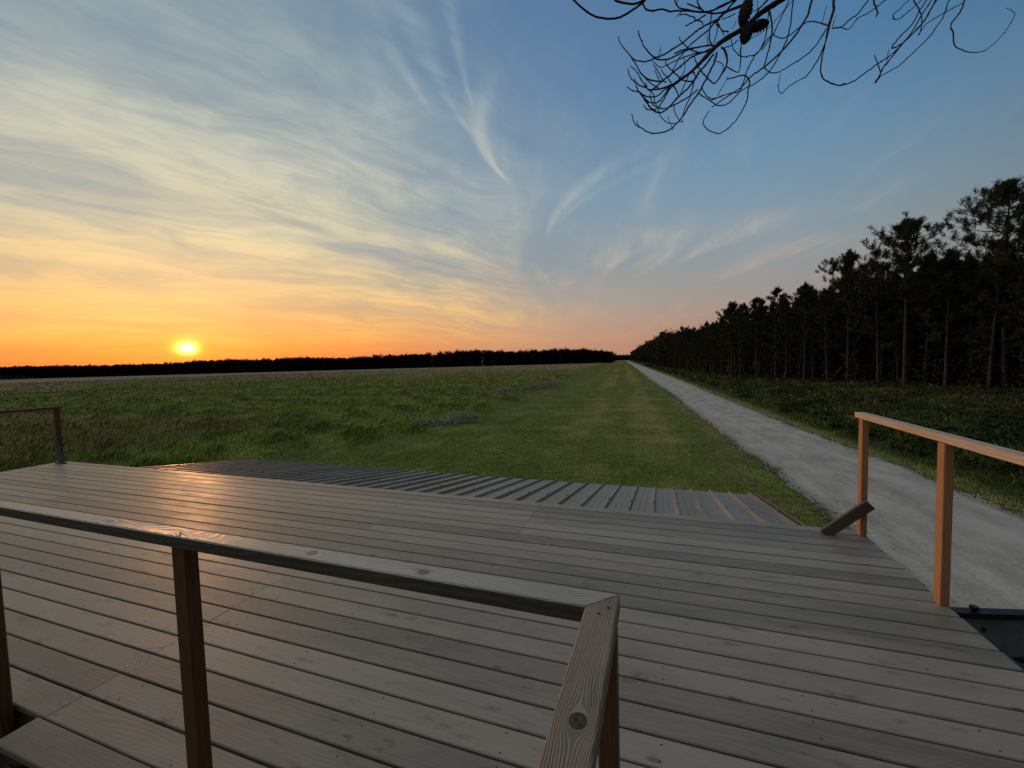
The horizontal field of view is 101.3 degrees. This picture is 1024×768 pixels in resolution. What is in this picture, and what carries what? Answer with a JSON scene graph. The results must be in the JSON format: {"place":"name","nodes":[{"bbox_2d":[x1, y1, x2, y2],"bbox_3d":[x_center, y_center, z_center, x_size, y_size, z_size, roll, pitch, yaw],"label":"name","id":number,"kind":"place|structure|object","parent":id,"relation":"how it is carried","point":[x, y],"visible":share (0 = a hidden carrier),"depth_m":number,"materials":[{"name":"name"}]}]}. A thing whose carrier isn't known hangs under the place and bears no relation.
{"place":"outdoors","nodes":[
{"label":"outdoors","id":0,"kind":"place"},
{"bbox_2d":[0,348,1023,526],"bbox_3d":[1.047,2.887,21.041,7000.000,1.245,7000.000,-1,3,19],"label":"ground","id":1,"kind":"structure","parent":0,"point":[503,423],"depth_m":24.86,"materials":[{"name":"green plant"}]},
{"bbox_2d":[0,375,33,379],"bbox_3d":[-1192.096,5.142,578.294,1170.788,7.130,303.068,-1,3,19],"label":"scrub","id":2,"kind":"object","parent":1,"relation":"on","point":[17,377],"visible":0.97,"depth_m":512.02,"materials":[{"name":"plant"}]},
{"bbox_2d":[0,718,149,767],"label":"wooden steps","id":3,"kind":"structure","parent":1,"relation":"on","point":[38,743],"depth_m":1.71,"materials":[{"name":"grey wood"}]},
{"bbox_2d":[0,346,630,378],"bbox_3d":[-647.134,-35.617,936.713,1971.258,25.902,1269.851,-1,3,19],"label":"forest","id":4,"kind":"object","parent":1,"relation":"on","point":[463,358],"visible":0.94,"depth_m":517.65,"materials":[{"name":"plant"}]},
{"bbox_2d":[405,409,487,426],"bbox_3d":[-4.436,2.346,28.382,5.734,1.070,1.963,-3,3,-20],"label":"brush pile","id":5,"kind":"object","parent":1,"relation":"on","point":[457,419],"visible":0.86,"depth_m":28.54,"materials":[{"name":"brown wood"}]},
{"bbox_2d":[138,459,805,525],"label":"wooden ramp","id":6,"kind":"structure","parent":1,"relation":"on","point":[754,506],"depth_m":6.15,"materials":[{"name":"wood"}]},
{"bbox_2d":[0,461,1023,767],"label":"wooden deck","id":7,"kind":"structure","parent":1,"relation":"on","point":[754,645],"depth_m":2.31,"materials":[{"name":"grey wood"}]},
{"bbox_2d":[0,406,65,463],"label":"railing","id":8,"kind":"object","parent":7,"relation":"on","point":[58,445],"visible":1,"depth_m":7.24,"materials":[{"name":"brown wood"}]},
{"bbox_2d":[0,500,619,767],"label":"railing","id":9,"kind":"object","parent":7,"relation":"attached to","point":[583,731],"visible":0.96,"depth_m":1.14,"materials":[{"name":"brown wood"}]},
{"bbox_2d":[819,412,1023,606],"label":"railing","id":10,"kind":"object","parent":7,"relation":"on","point":[864,507],"visible":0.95,"depth_m":2.50,"materials":[{"name":"orange wood"}]},
{"bbox_2d":[490,379,565,392],"bbox_3d":[2.880,0.214,60.096,5.345,1.109,22.471,0,4,31],"label":"brush pile","id":11,"kind":"object","parent":1,"relation":"on","point":[543,384],"visible":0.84,"depth_m":60.92,"materials":[{"name":"brown wood"}]},
{"bbox_2d":[667,333,678,366],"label":"pine tree","id":12,"kind":"object","parent":1,"relation":"on","point":[673,350],"visible":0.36,"depth_m":146.56,"materials":[{"name":"green plant"}]},
{"bbox_2d":[673,326,690,369],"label":"pine tree","id":13,"kind":"object","parent":1,"relation":"on","point":[683,329],"visible":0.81,"depth_m":122.52,"materials":[{"name":"green plant"}]},
{"bbox_2d":[677,330,689,369],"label":"pine tree","id":14,"kind":"object","parent":1,"relation":"on","point":[685,350],"visible":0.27,"depth_m":128.38,"materials":[{"name":"green plant"}]},
{"bbox_2d":[680,325,692,362],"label":"pine tree","id":15,"kind":"object","parent":1,"relation":"on","point":[688,331],"visible":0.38,"depth_m":125.03,"materials":[{"name":"green plant"}]},
{"bbox_2d":[691,329,705,370],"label":"pine tree","id":16,"kind":"object","parent":1,"relation":"on","point":[701,350],"visible":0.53,"depth_m":110.22,"materials":[{"name":"green plant"}]},
{"bbox_2d":[695,320,713,368],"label":"pine tree","id":17,"kind":"object","parent":1,"relation":"on","point":[706,324],"visible":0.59,"depth_m":106.49,"materials":[{"name":"green plant"}]},
{"bbox_2d":[701,326,719,370],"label":"pine tree","id":18,"kind":"object","parent":1,"relation":"on","point":[707,362],"visible":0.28,"depth_m":103.20,"materials":[{"name":"green plant"}]},
{"bbox_2d":[699,323,722,371],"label":"pine tree","id":19,"kind":"object","parent":1,"relation":"on","point":[715,336],"visible":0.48,"depth_m":100.30,"materials":[{"name":"green plant"}]},
{"bbox_2d":[702,326,721,372],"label":"pine tree","id":20,"kind":"object","parent":1,"relation":"on","point":[710,341],"visible":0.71,"depth_m":96.64,"materials":[{"name":"green plant"}]},
{"bbox_2d":[705,320,722,365],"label":"pine tree","id":21,"kind":"object","parent":1,"relation":"on","point":[716,321],"visible":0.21,"depth_m":107.47,"materials":[{"name":"green plant"}]},
{"bbox_2d":[705,319,728,372],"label":"pine tree","id":22,"kind":"object","parent":1,"relation":"on","point":[713,339],"visible":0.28,"depth_m":94.35,"materials":[{"name":"green plant"}]},
{"bbox_2d":[715,314,737,374],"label":"pine tree","id":23,"kind":"object","parent":1,"relation":"on","point":[727,356],"visible":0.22,"depth_m":82.69,"materials":[{"name":"green plant"}]},
{"bbox_2d":[716,322,742,373],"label":"pine tree","id":24,"kind":"object","parent":1,"relation":"on","point":[722,352],"visible":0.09,"depth_m":86.50,"materials":[{"name":"green plant"}]},
{"bbox_2d":[715,301,748,375],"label":"pine tree","id":25,"kind":"object","parent":1,"relation":"on","point":[732,324],"visible":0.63,"depth_m":78.33,"materials":[{"name":"green plant"}]},
{"bbox_2d":[722,326,743,366],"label":"pine tree","id":26,"kind":"object","parent":1,"relation":"on","point":[728,352],"visible":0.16,"depth_m":80.64,"materials":[{"name":"green plant"}]},
{"bbox_2d":[723,300,757,376],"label":"pine tree","id":27,"kind":"object","parent":1,"relation":"on","point":[728,330],"visible":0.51,"depth_m":77.68,"materials":[{"name":"green plant"}]},
{"bbox_2d":[724,307,757,376],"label":"pine tree","id":28,"kind":"object","parent":1,"relation":"on","point":[736,333],"visible":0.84,"depth_m":74.22,"materials":[{"name":"green plant"}]},
{"bbox_2d":[740,302,751,375],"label":"pine tree","id":29,"kind":"object","parent":1,"relation":"on","point":[746,328],"visible":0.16,"depth_m":81.22,"materials":[{"name":"green plant"}]},
{"bbox_2d":[742,304,766,375],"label":"pine tree","id":30,"kind":"object","parent":1,"relation":"on","point":[748,347],"visible":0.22,"depth_m":75.39,"materials":[{"name":"green plant"}]},
{"bbox_2d":[746,316,766,366],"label":"pine tree","id":31,"kind":"object","parent":1,"relation":"on","point":[754,348],"visible":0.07,"depth_m":78.49,"materials":[{"name":"green plant"}]},
{"bbox_2d":[736,297,777,377],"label":"pine tree","id":32,"kind":"object","parent":1,"relation":"on","point":[760,302],"visible":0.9,"depth_m":70.42,"materials":[{"name":"green plant"}]},
{"bbox_2d":[743,305,775,375],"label":"pine tree","id":33,"kind":"object","parent":1,"relation":"on","point":[760,350],"visible":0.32,"depth_m":72.25,"materials":[{"name":"green plant"}]},
{"bbox_2d":[758,302,781,364],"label":"pine tree","id":34,"kind":"object","parent":1,"relation":"on","point":[770,308],"visible":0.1,"depth_m":77.06,"materials":[{"name":"green plant"}]},
{"bbox_2d":[758,323,784,371],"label":"pine tree","id":35,"kind":"object","parent":1,"relation":"on","point":[770,353],"visible":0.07,"depth_m":74.25,"materials":[{"name":"green plant"}]},
{"bbox_2d":[756,308,790,376],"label":"pine tree","id":36,"kind":"object","parent":1,"relation":"on","point":[763,351],"visible":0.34,"depth_m":69.70,"materials":[{"name":"green plant"}]},
{"bbox_2d":[758,285,794,379],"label":"pine tree","id":37,"kind":"object","parent":1,"relation":"on","point":[776,291],"visible":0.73,"depth_m":67.44,"materials":[{"name":"green plant"}]},
{"bbox_2d":[770,320,791,377],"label":"pine tree","id":38,"kind":"object","parent":1,"relation":"on","point":[780,352],"visible":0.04,"depth_m":70.94,"materials":[{"name":"green plant"}]},
{"bbox_2d":[763,298,803,379],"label":"pine tree","id":39,"kind":"object","parent":1,"relation":"on","point":[781,319],"visible":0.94,"depth_m":63.28,"materials":[{"name":"green plant"}]},
{"bbox_2d":[768,312,799,376],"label":"pine tree","id":40,"kind":"object","parent":1,"relation":"on","point":[773,345],"visible":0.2,"depth_m":67.78,"materials":[{"name":"green plant"}]},
{"bbox_2d":[573,0,1014,134],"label":"pine tree","id":41,"kind":"object","parent":1,"relation":"on","point":[747,29],"visible":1,"depth_m":2.22,"materials":[{"name":"black plant"}]},
{"bbox_2d":[784,285,814,378],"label":"pine tree","id":42,"kind":"object","parent":1,"relation":"on","point":[799,352],"visible":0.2,"depth_m":64.57,"materials":[{"name":"green plant"}]},
{"bbox_2d":[782,281,827,380],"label":"pine tree","id":43,"kind":"object","parent":1,"relation":"on","point":[802,290],"visible":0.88,"depth_m":60.29,"materials":[{"name":"green plant"}]},
{"bbox_2d":[794,296,824,377],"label":"pine tree","id":44,"kind":"object","parent":1,"relation":"on","point":[800,341],"visible":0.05,"depth_m":67.97,"materials":[{"name":"green plant"}]},
{"bbox_2d":[796,288,828,375],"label":"pine tree","id":45,"kind":"object","parent":1,"relation":"on","point":[817,347],"visible":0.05,"depth_m":65.02,"materials":[{"name":"green plant"}]},
{"bbox_2d":[791,289,835,378],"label":"pine tree","id":46,"kind":"object","parent":1,"relation":"on","point":[811,351],"visible":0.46,"depth_m":61.14,"materials":[{"name":"green plant"}]},
{"bbox_2d":[804,289,843,382],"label":"pine tree","id":47,"kind":"object","parent":1,"relation":"on","point":[822,304],"visible":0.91,"depth_m":56.56,"materials":[{"name":"green plant"}]},
{"bbox_2d":[629,290,1023,371],"bbox_3d":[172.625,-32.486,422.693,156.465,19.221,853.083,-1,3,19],"label":"forest","id":48,"kind":"object","parent":1,"relation":"on","point":[650,352],"visible":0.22,"depth_m":189.96,"materials":[{"name":"plant"}]},
{"bbox_2d":[808,288,846,378],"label":"pine tree","id":49,"kind":"object","parent":1,"relation":"on","point":[822,351],"visible":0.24,"depth_m":60.01,"materials":[{"name":"green plant"}]},
{"bbox_2d":[812,284,845,372],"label":"pine tree","id":50,"kind":"object","parent":1,"relation":"on","point":[831,350],"visible":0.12,"depth_m":62.07,"materials":[{"name":"green plant"}]},
{"bbox_2d":[644,364,1023,480],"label":"undergrowth","id":51,"kind":"object","parent":1,"relation":"on","point":[1007,467],"visible":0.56,"depth_m":26.71,"materials":[{"name":"green plant"}]},
{"bbox_2d":[823,323,846,373],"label":"pine tree","id":52,"kind":"object","parent":1,"relation":"on","point":[838,356],"visible":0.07,"depth_m":69.24,"materials":[{"name":"green plant"}]},
{"bbox_2d":[653,342,1023,388],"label":"understorey","id":53,"kind":"object","parent":1,"relation":"on","point":[1016,376],"visible":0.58,"depth_m":53.86,"materials":[{"name":"green plant"}]},
{"bbox_2d":[828,293,869,352],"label":"pine tree","id":54,"kind":"object","parent":1,"relation":"on","point":[838,351],"visible":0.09,"depth_m":60.74,"materials":[{"name":"green plant"}]},
{"bbox_2d":[819,268,879,380],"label":"pine tree","id":55,"kind":"object","parent":1,"relation":"on","point":[843,335],"visible":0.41,"depth_m":55.73,"materials":[{"name":"green plant"}]},
{"bbox_2d":[828,275,873,371],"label":"pine tree","id":56,"kind":"object","parent":1,"relation":"on","point":[854,337],"visible":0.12,"depth_m":59.06,"materials":[{"name":"green plant"}]},
{"bbox_2d":[815,248,887,381],"bbox_3d":[43.595,-8.744,54.645,7.277,17.620,7.845,0,3,21],"label":"pine tree","id":57,"kind":"object","parent":1,"relation":"on","point":[846,261],"visible":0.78,"depth_m":53.80,"materials":[{"name":"green plant"}]},
{"bbox_2d":[840,310,875,365],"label":"pine tree","id":58,"kind":"object","parent":1,"relation":"on","point":[851,349],"visible":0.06,"depth_m":62.60,"materials":[{"name":"green plant"}]},
{"bbox_2d":[843,275,892,380],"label":"pine tree","id":59,"kind":"object","parent":1,"relation":"on","point":[871,312],"visible":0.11,"depth_m":56.78,"materials":[{"name":"green plant"}]},
{"bbox_2d":[854,299,891,372],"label":"pine tree","id":60,"kind":"object","parent":1,"relation":"on","point":[860,342],"visible":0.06,"depth_m":58.23,"materials":[{"name":"green plant"}]},
{"bbox_2d":[839,259,918,383],"bbox_3d":[44.090,-7.421,50.982,7.578,15.360,5.905,0,3,27],"label":"pine tree","id":61,"kind":"object","parent":1,"relation":"on","point":[873,297],"visible":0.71,"depth_m":50.62,"materials":[{"name":"green plant"}]},
{"bbox_2d":[860,279,900,380],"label":"pine tree","id":62,"kind":"object","parent":1,"relation":"on","point":[874,345],"visible":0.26,"depth_m":53.51,"materials":[{"name":"green plant"}]},
{"bbox_2d":[874,297,916,380],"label":"pine tree","id":63,"kind":"object","parent":1,"relation":"on","point":[900,339],"visible":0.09,"depth_m":54.67,"materials":[{"name":"green plant"}]},
{"bbox_2d":[869,273,926,381],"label":"pine tree","id":64,"kind":"object","parent":1,"relation":"on","point":[897,353],"visible":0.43,"depth_m":50.85,"materials":[{"name":"green plant"}]},
{"bbox_2d":[883,287,921,370],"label":"pine tree","id":65,"kind":"object","parent":1,"relation":"on","point":[891,358],"visible":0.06,"depth_m":56.56,"materials":[{"name":"green plant"}]},
{"bbox_2d":[853,210,964,386],"bbox_3d":[43.746,-9.149,46.732,8.834,19.238,8.587,-2,3,-13],"label":"pine tree","id":66,"kind":"object","parent":1,"relation":"on","point":[906,229],"visible":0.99,"depth_m":46.55,"materials":[{"name":"green plant"}]},
{"bbox_2d":[869,253,959,378],"bbox_3d":[48.620,-8.234,50.940,7.343,16.705,7.230,-2,3,-7],"label":"pine tree","id":67,"kind":"object","parent":1,"relation":"on","point":[909,327],"visible":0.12,"depth_m":51.56,"materials":[{"name":"green plant"}]},
{"bbox_2d":[899,293,943,372],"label":"pine tree","id":68,"kind":"object","parent":1,"relation":"on","point":[915,350],"visible":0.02,"depth_m":55.57,"materials":[{"name":"green plant"}]},
{"bbox_2d":[886,252,969,384],"bbox_3d":[47.724,-7.486,48.524,6.963,15.512,7.070,-1,3,13],"label":"pine tree","id":69,"kind":"object","parent":1,"relation":"on","point":[922,328],"visible":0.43,"depth_m":47.94,"materials":[{"name":"green plant"}]},
{"bbox_2d":[911,265,944,368],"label":"pine tree","id":70,"kind":"object","parent":1,"relation":"on","point":[919,344],"visible":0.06,"depth_m":53.22,"materials":[{"name":"green plant"}]},
{"bbox_2d":[914,321,944,367],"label":"pine tree","id":71,"kind":"object","parent":1,"relation":"on","point":[941,349],"visible":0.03,"depth_m":57.64,"materials":[{"name":"green plant"}]},
{"bbox_2d":[911,294,978,377],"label":"pine tree","id":72,"kind":"object","parent":1,"relation":"on","point":[920,341],"visible":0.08,"depth_m":51.43,"materials":[{"name":"green plant"}]},
{"bbox_2d":[920,255,977,370],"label":"pine tree","id":73,"kind":"object","parent":1,"relation":"on","point":[939,315],"visible":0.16,"depth_m":48.23,"materials":[{"name":"green plant"}]},
{"bbox_2d":[910,252,992,386],"bbox_3d":[46.497,-6.932,45.572,6.395,14.776,6.495,-1,3,12],"label":"pine tree","id":74,"kind":"object","parent":1,"relation":"on","point":[942,271],"visible":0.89,"depth_m":44.95,"materials":[{"name":"green plant"}]},
{"bbox_2d":[949,350,967,376],"bbox_3d":[53.090,-2.373,49.328,4.080,5.048,2.366,-3,3,-23],"label":"leaning trunk","id":75,"kind":"object","parent":1,"relation":"on","point":[958,364],"visible":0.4,"depth_m":49.63,"materials":[{"name":"brown plant"}]},
{"bbox_2d":[939,290,979,378],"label":"pine tree","id":76,"kind":"object","parent":1,"relation":"on","point":[959,350],"visible":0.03,"depth_m":53.37,"materials":[{"name":"green plant"}]},
{"bbox_2d":[923,246,1009,384],"bbox_3d":[53.041,-8.202,49.387,7.291,16.621,6.762,-1,3,10],"label":"pine tree","id":77,"kind":"object","parent":1,"relation":"on","point":[967,253],"visible":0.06,"depth_m":48.67,"materials":[{"name":"green plant"}]},
{"bbox_2d":[936,258,1001,383],"bbox_3d":[49.349,-6.704,44.968,6.049,14.228,4.949,-3,3,-23],"label":"pine tree","id":78,"kind":"object","parent":1,"relation":"on","point":[956,303],"visible":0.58,"depth_m":44.62,"materials":[{"name":"green plant"}]},
{"bbox_2d":[922,175,1023,387],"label":"pine tree","id":79,"kind":"object","parent":1,"relation":"on","point":[1005,193],"visible":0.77,"depth_m":42.42,"materials":[{"name":"green plant"}]},
{"bbox_2d":[953,260,1012,378],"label":"pine tree","id":80,"kind":"object","parent":1,"relation":"on","point":[977,312],"visible":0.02,"depth_m":49.68,"materials":[{"name":"green plant"}]},
{"bbox_2d":[949,604,1023,670],"bbox_3d":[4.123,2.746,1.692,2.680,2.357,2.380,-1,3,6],"label":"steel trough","id":81,"kind":"object","parent":1,"relation":"on","point":[1001,630],"visible":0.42,"depth_m":2.86,"materials":[{"name":"black metal"}]},
{"bbox_2d":[958,247,1023,387],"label":"pine tree","id":82,"kind":"object","parent":1,"relation":"on","point":[986,330],"visible":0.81,"depth_m":40.79,"materials":[{"name":"green plant"}]},
{"bbox_2d":[961,236,1023,381],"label":"pine tree","id":83,"kind":"object","parent":1,"relation":"on","point":[988,254],"visible":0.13,"depth_m":45.49,"materials":[{"name":"green plant"}]},
{"bbox_2d":[969,262,1023,369],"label":"pine tree","id":84,"kind":"object","parent":1,"relation":"on","point":[998,336],"visible":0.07,"depth_m":46.23,"materials":[{"name":"green plant"}]},
{"bbox_2d":[973,218,1023,361],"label":"pine tree","id":85,"kind":"object","parent":1,"relation":"on","point":[1004,255],"visible":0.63,"depth_m":39.58,"materials":[{"name":"green plant"}]},
{"bbox_2d":[986,255,1022,372],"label":"pine tree","id":86,"kind":"object","parent":1,"relation":"on","point":[998,354],"visible":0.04,"depth_m":47.95,"materials":[{"name":"green plant"}]},
{"bbox_2d":[999,262,1023,346],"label":"pine tree","id":87,"kind":"object","parent":1,"relation":"on","point":[1020,293],"visible":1,"depth_m":38.09,"materials":[{"name":"green plant"}]},
{"bbox_2d":[0,0,1023,366],"label":"sky","id":88,"kind":"structure","parent":0,"point":[181,181],"materials":[{"name":"blue"}]},
{"bbox_2d":[627,361,1023,608],"bbox_3d":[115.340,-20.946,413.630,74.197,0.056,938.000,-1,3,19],"label":"track","id":89,"kind":"structure","parent":0,"point":[992,535],"depth_m":11.24,"materials":[{"name":"grey gravel"}]},
{"bbox_2d":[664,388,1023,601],"bbox_3d":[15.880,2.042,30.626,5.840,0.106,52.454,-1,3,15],"label":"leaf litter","id":90,"kind":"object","parent":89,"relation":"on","point":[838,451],"visible":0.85,"depth_m":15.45,"materials":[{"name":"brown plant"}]}
]}

